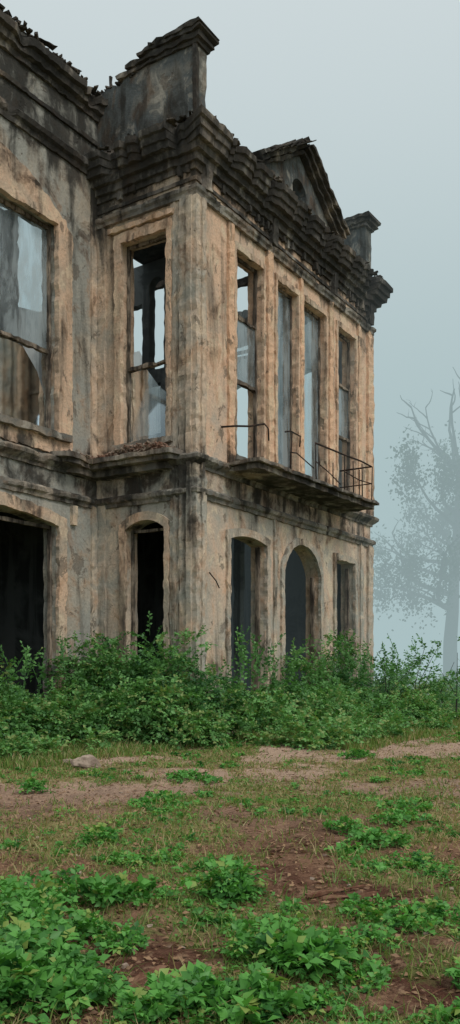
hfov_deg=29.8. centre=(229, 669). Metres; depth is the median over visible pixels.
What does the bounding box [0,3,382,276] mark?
roofline debris
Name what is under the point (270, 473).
balcony slabs
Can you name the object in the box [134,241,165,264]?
remaining ceiling
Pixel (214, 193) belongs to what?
frieze band
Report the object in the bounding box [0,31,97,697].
wall wing
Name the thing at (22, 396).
window panes
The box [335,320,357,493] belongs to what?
window surround
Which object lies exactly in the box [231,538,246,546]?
floor slab
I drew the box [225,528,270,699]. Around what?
window surround
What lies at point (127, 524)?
window surround
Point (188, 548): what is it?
corner pilasters
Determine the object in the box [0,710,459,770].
tall grass
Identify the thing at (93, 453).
pilasters
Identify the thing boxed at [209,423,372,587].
balcony railing
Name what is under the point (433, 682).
bush
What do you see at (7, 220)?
partition wing
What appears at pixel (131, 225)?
window hoods
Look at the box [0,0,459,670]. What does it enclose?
sky
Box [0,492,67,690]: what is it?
window surround
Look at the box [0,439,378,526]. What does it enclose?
string course
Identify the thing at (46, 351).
window frames
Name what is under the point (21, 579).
room walls
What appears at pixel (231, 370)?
pilasters
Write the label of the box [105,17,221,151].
parapet cap
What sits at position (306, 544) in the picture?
window surround
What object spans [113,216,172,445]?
window surround
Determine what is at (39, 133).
wing cornice
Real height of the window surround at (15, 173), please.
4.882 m
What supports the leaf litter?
on the ground at (387, 997)
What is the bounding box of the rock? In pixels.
[71,754,101,768]
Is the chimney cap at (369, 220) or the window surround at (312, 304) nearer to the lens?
the window surround at (312, 304)
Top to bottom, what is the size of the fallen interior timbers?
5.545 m
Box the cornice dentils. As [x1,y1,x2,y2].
[117,160,373,325]
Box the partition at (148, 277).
[134,257,165,439]
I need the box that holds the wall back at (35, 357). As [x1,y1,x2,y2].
[17,307,159,436]
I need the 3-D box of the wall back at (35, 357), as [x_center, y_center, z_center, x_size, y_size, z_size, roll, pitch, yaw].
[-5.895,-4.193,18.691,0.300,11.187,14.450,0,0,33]
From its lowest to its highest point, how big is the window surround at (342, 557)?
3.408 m
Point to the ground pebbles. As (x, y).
(124, 965)
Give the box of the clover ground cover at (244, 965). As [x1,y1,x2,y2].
[0,732,459,1023]
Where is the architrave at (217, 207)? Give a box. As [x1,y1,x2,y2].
[95,182,375,359]
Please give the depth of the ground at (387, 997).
5.66 m
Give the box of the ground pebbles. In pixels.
[16,749,458,1016]
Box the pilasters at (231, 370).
[226,219,374,515]
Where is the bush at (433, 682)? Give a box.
[341,633,459,712]
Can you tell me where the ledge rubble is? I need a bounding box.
[62,440,175,458]
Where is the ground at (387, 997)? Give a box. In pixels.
[0,671,459,1023]
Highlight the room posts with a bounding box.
[233,539,244,697]
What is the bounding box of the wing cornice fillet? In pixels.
[0,69,99,147]
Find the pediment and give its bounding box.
[267,156,330,230]
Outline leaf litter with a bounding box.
[0,731,459,1023]
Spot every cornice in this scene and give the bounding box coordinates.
[0,9,107,122]
[0,96,89,174]
[83,104,392,347]
[253,138,350,238]
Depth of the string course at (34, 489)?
15.72 m
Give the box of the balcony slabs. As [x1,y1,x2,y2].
[44,447,378,512]
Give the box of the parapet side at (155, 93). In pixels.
[98,45,206,151]
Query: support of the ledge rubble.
on the string course at (22, 453)
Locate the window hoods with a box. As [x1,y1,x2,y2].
[70,207,172,525]
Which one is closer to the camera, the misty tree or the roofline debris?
the roofline debris
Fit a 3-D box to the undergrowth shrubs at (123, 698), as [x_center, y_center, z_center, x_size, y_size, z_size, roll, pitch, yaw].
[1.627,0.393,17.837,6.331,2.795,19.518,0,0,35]
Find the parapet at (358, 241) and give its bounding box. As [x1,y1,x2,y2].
[280,226,370,299]
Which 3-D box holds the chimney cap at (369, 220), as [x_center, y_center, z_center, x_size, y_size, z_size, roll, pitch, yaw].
[2.639,-10.853,21.576,2.104,0.295,0.746,0,0,33]
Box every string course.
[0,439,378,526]
[0,476,375,546]
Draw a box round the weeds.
[0,729,459,1023]
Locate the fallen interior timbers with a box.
[155,276,306,343]
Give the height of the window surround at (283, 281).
4.069 m
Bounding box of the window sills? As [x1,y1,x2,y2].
[0,413,299,707]
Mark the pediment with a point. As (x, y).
(292, 174)
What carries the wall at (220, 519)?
on the ground at (387, 997)
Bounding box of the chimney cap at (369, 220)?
[344,210,379,232]
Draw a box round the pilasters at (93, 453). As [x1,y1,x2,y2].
[90,187,373,691]
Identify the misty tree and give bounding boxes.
[370,368,459,680]
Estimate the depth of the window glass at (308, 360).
22.22 m
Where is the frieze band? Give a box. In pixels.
[97,175,367,354]
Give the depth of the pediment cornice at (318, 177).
18.39 m
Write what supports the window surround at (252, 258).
attached to the wall at (220, 519)
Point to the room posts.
(238, 590)
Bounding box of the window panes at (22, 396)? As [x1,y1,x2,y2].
[0,203,343,476]
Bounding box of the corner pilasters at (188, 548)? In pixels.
[96,193,207,692]
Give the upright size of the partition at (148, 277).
5.320 m
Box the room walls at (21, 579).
[0,511,340,697]
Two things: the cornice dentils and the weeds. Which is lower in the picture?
the weeds
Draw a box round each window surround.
[0,143,73,450]
[0,179,67,439]
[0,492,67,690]
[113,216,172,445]
[118,511,170,670]
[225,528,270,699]
[234,241,266,458]
[274,272,300,471]
[279,538,323,697]
[302,294,328,482]
[332,553,357,686]
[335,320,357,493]
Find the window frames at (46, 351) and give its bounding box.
[0,196,350,706]
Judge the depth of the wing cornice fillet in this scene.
15.11 m
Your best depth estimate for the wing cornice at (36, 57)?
14.96 m
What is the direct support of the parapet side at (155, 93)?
on the cornice at (162, 151)
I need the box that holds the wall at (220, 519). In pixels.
[180,169,369,733]
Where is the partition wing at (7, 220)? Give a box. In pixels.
[0,208,19,341]
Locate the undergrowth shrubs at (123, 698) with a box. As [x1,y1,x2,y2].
[0,611,459,759]
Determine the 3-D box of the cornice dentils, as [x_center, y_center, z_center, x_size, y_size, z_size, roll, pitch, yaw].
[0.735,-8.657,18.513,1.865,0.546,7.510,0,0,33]
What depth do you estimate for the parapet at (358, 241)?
21.08 m
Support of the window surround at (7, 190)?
attached to the wall wing at (64, 184)
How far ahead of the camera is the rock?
10.58 m
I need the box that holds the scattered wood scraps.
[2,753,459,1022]
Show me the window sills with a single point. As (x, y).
(36, 429)
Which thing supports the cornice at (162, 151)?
attached to the wall at (220, 519)
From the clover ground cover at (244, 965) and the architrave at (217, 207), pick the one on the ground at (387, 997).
the clover ground cover at (244, 965)

